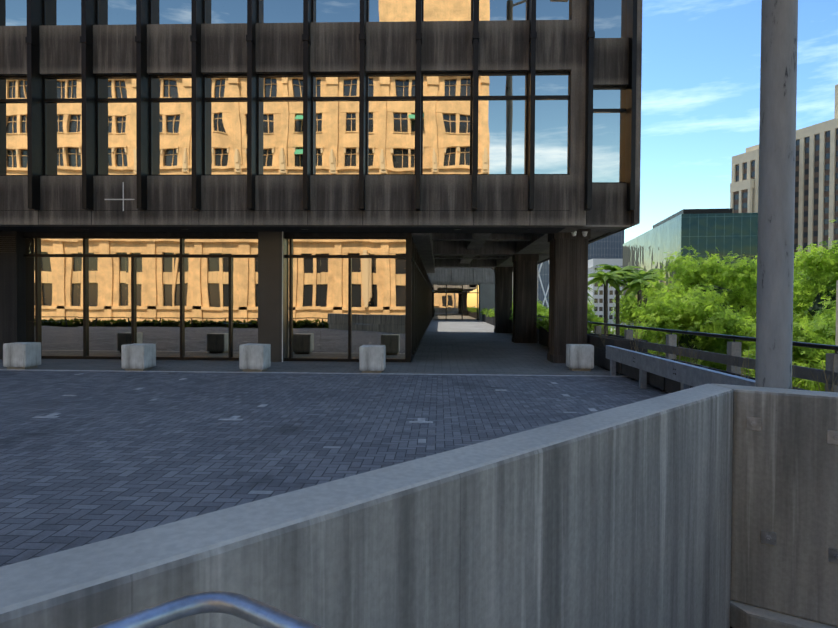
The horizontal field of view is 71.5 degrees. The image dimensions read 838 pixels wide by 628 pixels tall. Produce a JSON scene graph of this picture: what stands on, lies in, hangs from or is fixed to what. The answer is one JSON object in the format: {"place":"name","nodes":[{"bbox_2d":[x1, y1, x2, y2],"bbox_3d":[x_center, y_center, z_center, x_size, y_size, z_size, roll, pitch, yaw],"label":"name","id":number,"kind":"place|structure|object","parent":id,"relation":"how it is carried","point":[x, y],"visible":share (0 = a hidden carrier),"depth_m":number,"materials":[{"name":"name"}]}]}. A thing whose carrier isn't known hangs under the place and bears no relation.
{"place":"outdoors","nodes":[
{"label":"outdoors","id":0,"kind":"place"},
{"bbox_2d":[93,591,323,627],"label":"handrail","id":1,"kind":"object","parent":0,"point":[255,611],"visible":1,"depth_m":1.22,"materials":[{"name":"silver metal"}]},
{"bbox_2d":[25,238,405,358],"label":"ground-floor windows","id":2,"kind":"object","parent":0,"point":[320,305],"visible":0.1,"depth_m":16.20,"materials":[{"name":"clear glass"}]},
{"bbox_2d":[0,231,431,358],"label":"ground floor walls","id":3,"kind":"structure","parent":0,"point":[12,297],"depth_m":16.05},
{"bbox_2d":[258,231,284,361],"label":"column","id":4,"kind":"structure","parent":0,"point":[271,289],"depth_m":15.83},
{"bbox_2d":[0,320,627,376],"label":"apron pavement","id":5,"kind":"structure","parent":0,"point":[462,347],"depth_m":15.60,"materials":[{"name":"grey concrete"}]},
{"bbox_2d":[3,342,40,369],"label":"concrete block","id":6,"kind":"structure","parent":5,"relation":"on","point":[22,355],"depth_m":13.66,"materials":[{"name":"concrete"}]},
{"bbox_2d":[121,343,155,370],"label":"concrete block","id":7,"kind":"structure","parent":5,"relation":"on","point":[138,356],"depth_m":13.50,"materials":[{"name":"concrete"}]},
{"bbox_2d":[239,343,270,371],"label":"concrete block","id":8,"kind":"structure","parent":5,"relation":"on","point":[254,357],"depth_m":13.45,"materials":[{"name":"concrete"}]},
{"bbox_2d":[0,0,642,264],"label":"building facade","id":9,"kind":"structure","parent":5,"relation":"on","point":[447,46],"depth_m":14.43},
{"bbox_2d":[0,235,16,252],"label":"plant room louvre","id":10,"kind":"object","parent":9,"relation":"attached to","point":[7,243],"visible":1,"depth_m":15.97,"materials":[{"name":"brown metal"}]},
{"bbox_2d":[105,182,133,210],"bbox_3d":[-7.522,-2.947,14.609,0.760,0.720,0.006,0,1,2],"label":"crosshair marker","id":11,"kind":"object","parent":9,"relation":"attached to","point":[123,199],"visible":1,"depth_m":14.60,"materials":[{"name":"white paint"}]},
{"bbox_2d":[23,233,431,361],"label":"window frames","id":12,"kind":"structure","parent":9,"relation":"attached to","point":[418,313],"depth_m":16.16,"materials":[{"name":"brown metal"}]},
{"bbox_2d":[0,210,586,224],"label":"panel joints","id":13,"kind":"object","parent":9,"relation":"attached to","point":[283,210],"visible":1,"depth_m":14.46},
{"bbox_2d":[0,0,626,181],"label":"window glass","id":14,"kind":"object","parent":9,"relation":"attached to","point":[446,135],"visible":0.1,"depth_m":14.61,"materials":[{"name":"clear glass"}]},
{"bbox_2d":[0,0,626,182],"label":"window frames","id":15,"kind":"structure","parent":9,"relation":"attached to","point":[205,99],"depth_m":14.56,"materials":[{"name":"black metal"}]},
{"bbox_2d":[0,225,630,272],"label":"ceiling","id":16,"kind":"structure","parent":9,"relation":"attached to","point":[492,248],"depth_m":19.52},
{"bbox_2d":[81,228,587,236],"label":"ceiling lights","id":17,"kind":"object","parent":16,"relation":"attached to","point":[583,232],"visible":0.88,"depth_m":15.51,"materials":[{"name":"black"}]},
{"bbox_2d":[25,0,636,210],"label":"civic block fins","id":18,"kind":"object","parent":9,"relation":"attached to","point":[35,153],"visible":0.85,"depth_m":14.28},
{"bbox_2d":[494,229,590,362],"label":"columns","id":19,"kind":"structure","parent":9,"relation":"attached to","point":[568,280],"depth_m":16.04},
{"bbox_2d":[359,345,385,372],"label":"concrete block","id":20,"kind":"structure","parent":5,"relation":"on","point":[372,358],"depth_m":13.32,"materials":[{"name":"concrete"}]},
{"bbox_2d":[566,344,593,370],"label":"concrete block","id":21,"kind":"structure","parent":5,"relation":"on","point":[579,357],"depth_m":14.07,"materials":[{"name":"concrete"}]},
{"bbox_2d":[482,314,805,392],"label":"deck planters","id":22,"kind":"object","parent":5,"relation":"on","point":[601,360],"visible":0.25,"depth_m":13.73,"materials":[{"name":"concrete"}]},
{"bbox_2d":[478,308,596,333],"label":"planter shrubs","id":23,"kind":"object","parent":22,"relation":"on","point":[544,324],"visible":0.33,"depth_m":23.69,"materials":[{"name":"green plant"}]},
{"bbox_2d":[595,320,837,391],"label":"planter dry grass","id":24,"kind":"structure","parent":22,"relation":"on","point":[637,338],"depth_m":9.53,"materials":[{"name":"green plant"}]},
{"bbox_2d":[0,370,669,566],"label":"plaza paving","id":25,"kind":"structure","parent":0,"point":[104,455],"depth_m":7.27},
{"bbox_2d":[32,373,596,422],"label":"paving patches","id":26,"kind":"object","parent":25,"relation":"on","point":[420,420],"visible":0.75,"depth_m":8.15,"materials":[{"name":"grey stone"}]},
{"bbox_2d":[606,345,754,389],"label":"steel guard beam","id":27,"kind":"structure","parent":25,"relation":"on","point":[687,376],"depth_m":9.58,"materials":[{"name":"grey metal"}]},
{"bbox_2d":[755,0,797,388],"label":"pole","id":28,"kind":"object","parent":25,"relation":"on","point":[776,189],"visible":0.62,"depth_m":4.76,"materials":[{"name":"paint"}]},
{"bbox_2d":[588,259,622,326],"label":"white hotel","id":29,"kind":"structure","parent":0,"point":[595,262],"depth_m":227.48,"materials":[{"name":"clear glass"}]},
{"bbox_2d":[594,266,622,318],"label":"building windows","id":30,"kind":"structure","parent":29,"relation":"attached to","point":[601,300],"depth_m":227.42,"materials":[{"name":"grey glass"}]},
{"bbox_2d":[603,292,661,338],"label":"plane tree","id":31,"kind":"object","parent":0,"point":[625,316],"depth_m":58.61,"materials":[{"name":"green plant"}]},
{"bbox_2d":[613,274,667,325],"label":"palm","id":32,"kind":"object","parent":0,"point":[635,284],"depth_m":54.25,"materials":[{"name":"green plant"}]},
{"bbox_2d":[615,268,666,324],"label":"palm","id":33,"kind":"object","parent":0,"point":[649,272],"depth_m":56.83,"materials":[{"name":"green plant"}]},
{"bbox_2d":[537,316,837,391],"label":"deck railing","id":34,"kind":"object","parent":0,"point":[733,349],"visible":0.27,"depth_m":9.81,"materials":[{"name":"black metal"}]},
{"bbox_2d":[622,208,757,325],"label":"teal glass block","id":35,"kind":"structure","parent":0,"point":[725,231],"depth_m":107.83,"materials":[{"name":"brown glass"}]},
{"bbox_2d":[623,245,756,326],"bbox_3d":[20.706,1.558,41.810,12.393,12.952,11.108,0,1,2],"label":"plane tree","id":36,"kind":"object","parent":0,"point":[740,279],"depth_m":39.66,"materials":[{"name":"green plant"}]},
{"bbox_2d":[624,0,837,242],"label":"sky","id":37,"kind":"structure","parent":0,"point":[701,59],"materials":[{"name":"blue"}]},
{"bbox_2d":[754,219,837,333],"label":"plane tree","id":38,"kind":"object","parent":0,"point":[820,277],"depth_m":34.24,"materials":[{"name":"green plant"}]},
{"bbox_2d":[794,118,837,274],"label":"office tower","id":39,"kind":"structure","parent":0,"point":[816,186],"depth_m":196.05,"materials":[{"name":"concrete"}]},
{"bbox_2d":[834,84,837,117],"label":"office tower penthouse","id":40,"kind":"object","parent":39,"relation":"on","point":[836,103],"visible":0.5,"depth_m":192.59,"materials":[{"name":"beige concrete"}]},
{"label":"street ground","id":41,"kind":"structure","parent":0,"visible":0},
{"bbox_2d":[512,300,545,321],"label":"avenue tree","id":42,"kind":"object","parent":41,"relation":"on","point":[542,314],"visible":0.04,"depth_m":108.31,"materials":[{"name":"green plant"}]},
{"bbox_2d":[537,304,545,313],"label":"avenue tree","id":43,"kind":"object","parent":41,"relation":"on","point":[541,309],"visible":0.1,"depth_m":121.65,"materials":[{"name":"green plant"}]},
{"bbox_2d":[546,298,596,315],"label":"avenue tree","id":44,"kind":"object","parent":41,"relation":"on","point":[594,312],"depth_m":83.04,"materials":[{"name":"green plant"}]},
{"bbox_2d":[545,301,612,333],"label":"bush","id":45,"kind":"object","parent":41,"relation":"on","point":[592,318],"depth_m":70.03,"materials":[{"name":"green plant"}]},
{"bbox_2d":[537,230,623,311],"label":"dark office tower","id":46,"kind":"structure","parent":41,"relation":"on","point":[609,247],"depth_m":316.18,"materials":[{"name":"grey glass"}]},
{"bbox_2d":[539,260,548,306],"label":"cross bracing","id":47,"kind":"object","parent":46,"relation":"attached to","point":[545,295],"visible":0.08,"depth_m":316.85,"materials":[{"name":"grey metal"}]},
{"bbox_2d":[588,270,631,333],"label":"palm","id":48,"kind":"object","parent":41,"relation":"on","point":[612,277],"depth_m":54.28,"materials":[{"name":"green plant"}]},
{"bbox_2d":[591,264,647,334],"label":"palm","id":49,"kind":"object","parent":41,"relation":"on","point":[617,268],"depth_m":56.20,"materials":[{"name":"green plant"}]},
{"bbox_2d":[648,274,751,355],"bbox_3d":[17.253,2.891,34.998,8.234,10.511,6.875,0,1,2],"label":"plane tree","id":50,"kind":"object","parent":41,"relation":"on","point":[664,292],"visible":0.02,"depth_m":35.09,"materials":[{"name":"green plant"}]},
{"bbox_2d":[730,179,754,212],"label":"office tower","id":51,"kind":"structure","parent":41,"relation":"on","point":[742,196],"depth_m":205.54,"materials":[{"name":"concrete"}]},
{"bbox_2d":[731,149,758,212],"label":"office tower","id":52,"kind":"structure","parent":41,"relation":"on","point":[745,166],"depth_m":204.79,"materials":[{"name":"concrete"}]},
{"bbox_2d":[746,144,758,151],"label":"rooftop structure","id":53,"kind":"object","parent":52,"relation":"on","point":[752,148],"visible":0.14,"depth_m":207.40,"materials":[{"name":"beige concrete"}]},
{"bbox_2d":[735,247,809,298],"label":"plane tree","id":54,"kind":"object","parent":41,"relation":"on","point":[749,262],"depth_m":51.21,"materials":[{"name":"green plant"}]},
{"bbox_2d":[741,274,808,333],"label":"plane tree","id":55,"kind":"object","parent":41,"relation":"on","point":[795,298],"depth_m":43.35,"materials":[{"name":"green plant"}]},
{"bbox_2d":[741,311,835,390],"bbox_3d":[15.956,4.000,22.353,8.456,8.660,7.274,0,1,2],"label":"plane tree","id":56,"kind":"object","parent":41,"relation":"on","point":[823,332],"visible":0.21,"depth_m":21.95,"materials":[{"name":"green plant"}]},
{"bbox_2d":[798,301,835,336],"bbox_3d":[21.687,3.653,27.337,8.180,9.260,7.679,0,1,2],"label":"plane tree","id":57,"kind":"object","parent":41,"relation":"on","point":[824,315],"visible":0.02,"depth_m":28.87,"materials":[{"name":"green plant"}]},
{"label":"stairwell floor","id":58,"kind":"structure","parent":0,"visible":0},
{"bbox_2d":[0,384,732,627],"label":"stairwell parapet","id":59,"kind":"structure","parent":58,"relation":"on","point":[619,517],"depth_m":2.39,"materials":[{"name":"concrete"}]},
{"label":"deck","id":60,"kind":"structure","parent":0,"visible":0},
{"bbox_2d":[428,268,494,320],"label":"wing","id":61,"kind":"structure","parent":60,"relation":"on","point":[463,293],"depth_m":58.00,"materials":[{"name":"grey concrete"}]},
{"bbox_2d":[712,384,837,627],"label":"stairwell parapet","id":62,"kind":"structure","parent":60,"relation":"on","point":[785,473],"depth_m":4.43,"materials":[{"name":"concrete"}]},
{"bbox_2d":[746,417,837,562],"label":"wall patches","id":63,"kind":"object","parent":62,"relation":"attached to","point":[767,537],"visible":1,"depth_m":4.47,"materials":[{"name":"grey concrete"}]},
{"label":"street","id":64,"kind":"structure","parent":0,"visible":0},
{"bbox_2d":[546,287,596,306],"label":"tree","id":65,"kind":"object","parent":64,"relation":"on","point":[589,288],"visible":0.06,"depth_m":61.09,"materials":[{"name":"green plant"}]},
{"bbox_2d":[612,285,755,370],"bbox_3d":[13.672,3.362,29.522,7.597,9.716,7.224,0,1,2],"label":"plane tree","id":66,"kind":"object","parent":64,"relation":"on","point":[697,313],"depth_m":28.22,"materials":[{"name":"green plant"}]},
{"bbox_2d":[835,280,837,345],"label":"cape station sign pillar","id":67,"kind":"structure","parent":64,"relation":"on","point":[836,341],"depth_m":19.89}
]}

